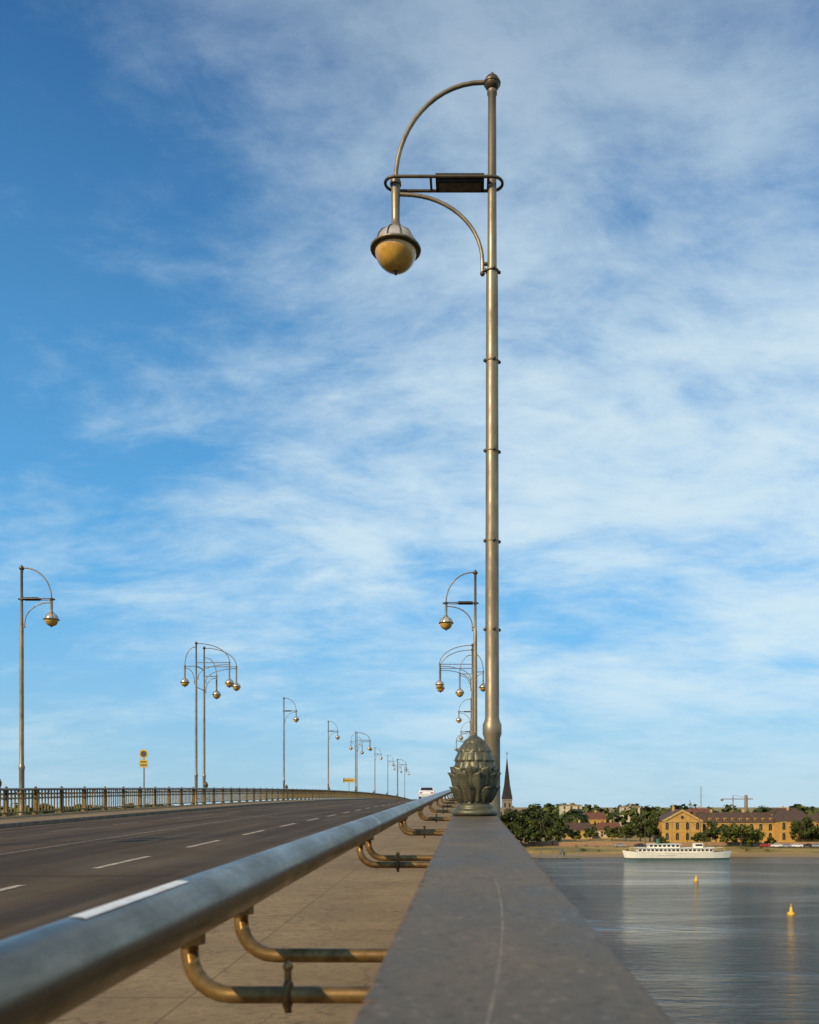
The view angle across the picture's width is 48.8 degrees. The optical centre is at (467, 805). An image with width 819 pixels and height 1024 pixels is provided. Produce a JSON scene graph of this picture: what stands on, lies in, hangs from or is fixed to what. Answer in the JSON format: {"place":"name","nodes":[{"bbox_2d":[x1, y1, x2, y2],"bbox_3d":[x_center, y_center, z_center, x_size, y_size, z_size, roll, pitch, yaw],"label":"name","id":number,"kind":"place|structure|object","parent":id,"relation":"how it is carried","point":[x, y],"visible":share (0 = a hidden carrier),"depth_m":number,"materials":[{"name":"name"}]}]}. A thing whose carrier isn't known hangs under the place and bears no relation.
{"place":"outdoors","nodes":[
{"label":"outdoors","id":0,"kind":"place"},
{"bbox_2d":[0,799,416,939],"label":"road","id":1,"kind":"structure","parent":0,"point":[62,881],"depth_m":18.53,"materials":[{"name":"grey asphalt"}]},
{"bbox_2d":[0,799,412,890],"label":"road markings","id":2,"kind":"object","parent":1,"relation":"on","point":[6,888],"visible":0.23,"depth_m":23.06,"materials":[{"name":"paint"}]},
{"bbox_2d":[419,787,434,798],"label":"car","id":3,"kind":"object","parent":1,"relation":"on","point":[425,791],"visible":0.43,"depth_m":101.95,"materials":[{"name":"white metal"}]},
{"bbox_2d":[0,0,818,806],"label":"sky","id":4,"kind":"structure","parent":0,"point":[225,425],"materials":[{"name":"blue"}]},
{"bbox_2d":[1,807,818,856],"bbox_3d":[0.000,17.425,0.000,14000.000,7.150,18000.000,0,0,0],"label":"ground","id":5,"kind":"structure","parent":0,"point":[615,851],"depth_m":347.40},
{"bbox_2d":[0,802,818,827],"bbox_3d":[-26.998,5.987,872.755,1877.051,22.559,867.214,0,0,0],"label":"distant trees","id":6,"kind":"object","parent":5,"relation":"on","point":[569,816],"visible":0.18,"depth_m":653.15,"materials":[{"name":"green plant"}]},
{"bbox_2d":[500,808,525,833],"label":"tree","id":7,"kind":"object","parent":5,"relation":"on","point":[509,823],"visible":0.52,"depth_m":370.70,"materials":[{"name":"green plant"}]},
{"bbox_2d":[502,753,542,819],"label":"church","id":8,"kind":"structure","parent":5,"relation":"on","point":[507,798],"depth_m":517.46,"materials":[{"name":"stone"}]},
{"bbox_2d":[513,825,531,844],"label":"tree","id":9,"kind":"object","parent":5,"relation":"on","point":[519,835],"visible":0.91,"depth_m":354.34,"materials":[{"name":"green plant"}]},
{"bbox_2d":[514,804,545,833],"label":"tree","id":10,"kind":"object","parent":5,"relation":"on","point":[531,814],"visible":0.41,"depth_m":381.37,"materials":[{"name":"green plant"}]},
{"bbox_2d":[524,830,542,842],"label":"tree","id":11,"kind":"object","parent":5,"relation":"on","point":[533,837],"visible":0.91,"depth_m":356.30,"materials":[{"name":"green plant"}]},
{"bbox_2d":[527,815,556,838],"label":"tree","id":12,"kind":"object","parent":5,"relation":"on","point":[544,823],"visible":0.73,"depth_m":364.95,"materials":[{"name":"green plant"}]},
{"bbox_2d":[544,828,561,845],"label":"tree","id":13,"kind":"object","parent":5,"relation":"on","point":[555,833],"visible":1,"depth_m":360.58,"materials":[{"name":"green plant"}]},
{"bbox_2d":[553,821,570,841],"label":"tree","id":14,"kind":"object","parent":5,"relation":"on","point":[564,829],"visible":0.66,"depth_m":393.38,"materials":[{"name":"green plant"}]},
{"bbox_2d":[559,803,581,814],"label":"apartment building","id":15,"kind":"structure","parent":5,"relation":"on","point":[563,808],"depth_m":620.00,"materials":[{"name":"beige paint"}]},
{"bbox_2d":[569,829,581,839],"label":"tree","id":16,"kind":"object","parent":5,"relation":"on","point":[575,834],"visible":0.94,"depth_m":397.01,"materials":[{"name":"green plant"}]},
{"bbox_2d":[565,820,591,838],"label":"house","id":17,"kind":"structure","parent":5,"relation":"on","point":[581,827],"depth_m":426.72,"materials":[{"name":"stone"}]},
{"bbox_2d":[583,827,598,837],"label":"tree","id":18,"kind":"object","parent":5,"relation":"on","point":[591,832],"visible":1,"depth_m":405.74,"materials":[{"name":"green plant"}]},
{"bbox_2d":[583,810,606,827],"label":"house","id":19,"kind":"structure","parent":5,"relation":"on","point":[594,818],"depth_m":480.94,"materials":[{"name":"paint"}]},
{"bbox_2d":[595,820,620,837],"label":"house","id":20,"kind":"structure","parent":5,"relation":"on","point":[600,830],"depth_m":432.32,"materials":[{"name":"beige stone"}]},
{"bbox_2d":[603,826,618,837],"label":"tree","id":21,"kind":"object","parent":5,"relation":"on","point":[610,832],"visible":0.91,"depth_m":404.01,"materials":[{"name":"green plant"}]},
{"bbox_2d":[614,843,625,846],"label":"parked car","id":22,"kind":"object","parent":5,"relation":"on","point":[619,844],"visible":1,"depth_m":353.70,"materials":[{"name":"silver metal"}]},
{"bbox_2d":[617,823,635,840],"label":"tree","id":23,"kind":"object","parent":5,"relation":"on","point":[623,832],"visible":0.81,"depth_m":397.81,"materials":[{"name":"green plant"}]},
{"bbox_2d":[619,804,639,826],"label":"apartment building","id":24,"kind":"structure","parent":5,"relation":"on","point":[621,808],"depth_m":640.00,"materials":[{"name":"beige stone"}]},
{"bbox_2d":[624,814,654,841],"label":"tree","id":25,"kind":"object","parent":5,"relation":"on","point":[645,825],"visible":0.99,"depth_m":377.82,"materials":[{"name":"green plant"}]},
{"bbox_2d":[634,843,644,846],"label":"parked car","id":26,"kind":"object","parent":5,"relation":"on","point":[639,844],"visible":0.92,"depth_m":353.16,"materials":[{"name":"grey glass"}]},
{"bbox_2d":[638,817,659,841],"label":"tree","id":27,"kind":"object","parent":5,"relation":"on","point":[655,829],"visible":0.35,"depth_m":388.53,"materials":[{"name":"green plant"}]},
{"bbox_2d":[655,836,669,843],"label":"tree","id":28,"kind":"object","parent":5,"relation":"on","point":[662,839],"visible":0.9,"depth_m":350.99,"materials":[{"name":"green plant"}]},
{"bbox_2d":[520,842,818,845],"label":"quay wall","id":29,"kind":"structure","parent":5,"relation":"on","point":[606,843],"depth_m":362.20,"materials":[{"name":"stone"}]},
{"bbox_2d":[525,843,817,850],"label":"bank shrubs","id":30,"kind":"object","parent":5,"relation":"on","point":[688,845],"visible":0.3,"depth_m":349.86,"materials":[{"name":"green plant"}]},
{"bbox_2d":[687,806,709,814],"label":"house","id":31,"kind":"structure","parent":5,"relation":"on","point":[694,810],"depth_m":523.13,"materials":[{"name":"brown tile"}]},
{"bbox_2d":[690,832,707,841],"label":"tree","id":32,"kind":"object","parent":5,"relation":"on","point":[696,838],"visible":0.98,"depth_m":364.89,"materials":[{"name":"green plant"}]},
{"bbox_2d":[704,821,727,841],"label":"tree","id":33,"kind":"object","parent":5,"relation":"on","point":[712,831],"visible":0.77,"depth_m":370.55,"materials":[{"name":"green plant"}]},
{"bbox_2d":[718,829,736,842],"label":"tree","id":34,"kind":"object","parent":5,"relation":"on","point":[723,838],"visible":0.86,"depth_m":355.32,"materials":[{"name":"green plant"}]},
{"bbox_2d":[653,806,818,841],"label":"sandstone barracks","id":35,"kind":"structure","parent":5,"relation":"on","point":[675,828],"depth_m":386.99,"materials":[{"name":"stone"}]},
{"bbox_2d":[722,823,756,846],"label":"tree","id":36,"kind":"object","parent":5,"relation":"on","point":[734,830],"visible":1,"depth_m":351.86,"materials":[{"name":"green plant"}]},
{"bbox_2d":[744,795,747,811],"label":"chimney","id":37,"kind":"object","parent":5,"relation":"on","point":[745,802],"visible":0.59,"depth_m":898.62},
{"bbox_2d":[744,828,765,846],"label":"tree","id":38,"kind":"object","parent":5,"relation":"on","point":[758,836],"visible":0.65,"depth_m":351.55,"materials":[{"name":"green plant"}]},
{"bbox_2d":[764,836,776,843],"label":"tree","id":39,"kind":"object","parent":5,"relation":"on","point":[771,840],"visible":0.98,"depth_m":355.08,"materials":[{"name":"green plant"}]},
{"bbox_2d":[769,806,796,814],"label":"house","id":40,"kind":"structure","parent":5,"relation":"on","point":[772,811],"depth_m":523.97,"materials":[{"name":"stone"}]},
{"bbox_2d":[792,844,802,846],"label":"parked car","id":41,"kind":"object","parent":5,"relation":"on","point":[796,845],"visible":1,"depth_m":350.96,"materials":[{"name":"white metal"}]},
{"bbox_2d":[789,816,818,841],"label":"tree","id":42,"kind":"object","parent":5,"relation":"on","point":[797,826],"visible":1,"depth_m":372.51,"materials":[{"name":"green plant"}]},
{"bbox_2d":[803,828,818,841],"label":"tree","id":43,"kind":"object","parent":5,"relation":"on","point":[815,835],"visible":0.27,"depth_m":378.69,"materials":[{"name":"green plant"}]},
{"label":"bridge","id":44,"kind":"object","parent":5,"relation":"on","visible":0},
{"bbox_2d":[0,798,361,823],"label":"sidewalk","id":45,"kind":"structure","parent":44,"relation":"on","point":[23,818],"depth_m":41.34,"materials":[{"name":"concrete"}]},
{"bbox_2d":[18,565,59,814],"bbox_3d":[-17.314,-4.357,36.300,1.664,10.737,0.636,0,0,0],"label":"street lamp","id":46,"kind":"object","parent":45,"relation":"on","point":[50,618],"visible":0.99,"depth_m":36.24,"materials":[{"name":"metal"}]},
{"bbox_2d":[139,749,147,809],"bbox_3d":[-16.200,-1.329,44.984,0.460,3.010,0.099,0,0,0],"label":"traffic sign","id":47,"kind":"object","parent":45,"relation":"on","point":[143,754],"visible":1,"depth_m":44.94,"materials":[{"name":"metal"}]},
{"bbox_2d":[0,786,406,815],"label":"railing","id":48,"kind":"object","parent":45,"relation":"on","point":[267,795],"visible":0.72,"depth_m":50.39,"materials":[{"name":"metal"}]},
{"bbox_2d":[0,788,407,798],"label":"handrail","id":49,"kind":"object","parent":45,"relation":"on","point":[49,789],"visible":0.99,"depth_m":46.73,"materials":[{"name":"metal"}]},
{"bbox_2d":[180,641,240,803],"bbox_3d":[-17.275,-5.198,60.500,3.586,11.437,2.436,0,0,0],"label":"candelabra lamp","id":50,"kind":"object","parent":45,"relation":"on","point":[216,694],"visible":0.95,"depth_m":59.59,"materials":[{"name":"metal"}]},
{"bbox_2d":[283,697,298,799],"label":"street lamp","id":51,"kind":"object","parent":45,"relation":"on","point":[295,718],"visible":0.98,"depth_m":87.95,"materials":[{"name":"metal"}]},
{"bbox_2d":[327,721,339,798],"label":"street lamp","id":52,"kind":"object","parent":45,"relation":"on","point":[337,737],"visible":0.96,"depth_m":115.93,"materials":[{"name":"metal"}]},
{"bbox_2d":[343,778,354,781],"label":"traffic sign","id":53,"kind":"object","parent":45,"relation":"on","point":[348,779],"visible":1,"depth_m":117.94,"materials":[{"name":"metal"}]},
{"bbox_2d":[349,731,371,791],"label":"candelabra lamp","id":54,"kind":"object","parent":45,"relation":"on","point":[369,748],"visible":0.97,"depth_m":144.09,"materials":[{"name":"metal"}]},
{"bbox_2d":[374,747,381,792],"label":"street lamp","id":55,"kind":"object","parent":45,"relation":"on","point":[374,770],"visible":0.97,"depth_m":173.97,"materials":[{"name":"metal"}]},
{"bbox_2d":[387,755,393,793],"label":"street lamp","id":56,"kind":"object","parent":45,"relation":"on","point":[387,775],"visible":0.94,"depth_m":201.95,"materials":[{"name":"metal"}]},
{"bbox_2d":[393,759,406,795],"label":"candelabra lamp","id":57,"kind":"object","parent":45,"relation":"on","point":[400,772],"visible":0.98,"depth_m":229.08,"materials":[{"name":"metal"}]},
{"bbox_2d":[404,769,409,797],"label":"street lamp","id":58,"kind":"object","parent":45,"relation":"on","point":[404,782],"visible":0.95,"depth_m":255.94,"materials":[{"name":"metal"}]},
{"bbox_2d":[0,798,379,827],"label":"kerb","id":59,"kind":"structure","parent":44,"relation":"on","point":[19,824],"depth_m":38.06,"materials":[{"name":"stone"}]},
{"bbox_2d":[49,798,456,1023],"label":"sidewalk","id":60,"kind":"structure","parent":44,"relation":"on","point":[349,899],"depth_m":6.93,"materials":[{"name":"concrete"}]},
{"bbox_2d":[0,789,457,1023],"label":"handrail","id":61,"kind":"object","parent":60,"relation":"on","point":[51,972],"visible":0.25,"depth_m":1.44,"materials":[{"name":"metal"}]},
{"bbox_2d":[370,72,503,818],"bbox_3d":[-0.385,-3.762,11.200,1.667,10.737,0.636,0,0,0],"label":"street lamp","id":62,"kind":"object","parent":60,"relation":"on","point":[395,248],"visible":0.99,"depth_m":11.14,"materials":[{"name":"metal"}]},
{"bbox_2d":[439,569,478,733],"bbox_3d":[-0.386,-4.357,37.000,1.664,10.737,0.636,0,0,0],"label":"street lamp","id":63,"kind":"object","parent":60,"relation":"on","point":[446,622],"visible":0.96,"depth_m":36.95,"materials":[{"name":"metal"}]},
{"bbox_2d":[435,643,484,735],"bbox_3d":[-0.425,-5.198,61.200,3.586,11.437,2.436,0,0,0],"label":"candelabra lamp","id":64,"kind":"object","parent":60,"relation":"on","point":[440,688],"visible":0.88,"depth_m":60.28,"materials":[{"name":"metal"}]},
{"bbox_2d":[454,732,469,750],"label":"candelabra lamp","id":65,"kind":"object","parent":60,"relation":"on","point":[455,748],"visible":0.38,"depth_m":144.78,"materials":[{"name":"metal"}]},
{"bbox_2d":[456,698,470,735],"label":"street lamp","id":66,"kind":"object","parent":60,"relation":"on","point":[458,719],"visible":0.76,"depth_m":88.65,"materials":[{"name":"metal"}]},
{"bbox_2d":[459,722,469,739],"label":"street lamp","id":67,"kind":"object","parent":60,"relation":"on","point":[461,737],"visible":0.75,"depth_m":116.55,"materials":[{"name":"metal"}]},
{"bbox_2d":[353,803,673,1023],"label":"parapet","id":68,"kind":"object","parent":60,"relation":"on","point":[495,927],"visible":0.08,"depth_m":0.96,"materials":[{"name":"stone"}]},
{"bbox_2d":[447,733,500,815],"bbox_3d":[0.036,-0.175,4.950,0.300,0.456,0.300,0,0,0],"label":"railing finial","id":69,"kind":"object","parent":68,"relation":"on","point":[474,775],"visible":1,"depth_m":4.86,"materials":[{"name":"metal"}]},
{"bbox_2d":[533,857,818,1023],"bbox_3d":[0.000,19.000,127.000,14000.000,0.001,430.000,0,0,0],"label":"water","id":70,"kind":"structure","parent":0,"point":[725,941],"depth_m":140.74,"materials":[{"name":"grey liquid"}]},
{"bbox_2d":[538,848,581,857],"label":"jetty","id":71,"kind":"object","parent":70,"relation":"in","point":[559,855],"visible":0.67,"depth_m":327.80,"materials":[{"name":"paint"}]},
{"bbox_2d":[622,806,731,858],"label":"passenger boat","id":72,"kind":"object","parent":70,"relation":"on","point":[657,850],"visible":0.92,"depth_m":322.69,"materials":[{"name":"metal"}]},
{"bbox_2d":[787,904,794,914],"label":"buoy","id":73,"kind":"object","parent":70,"relation":"on","point":[790,912],"visible":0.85,"depth_m":156.63,"materials":[{"name":"yellow plastic"}]}
]}

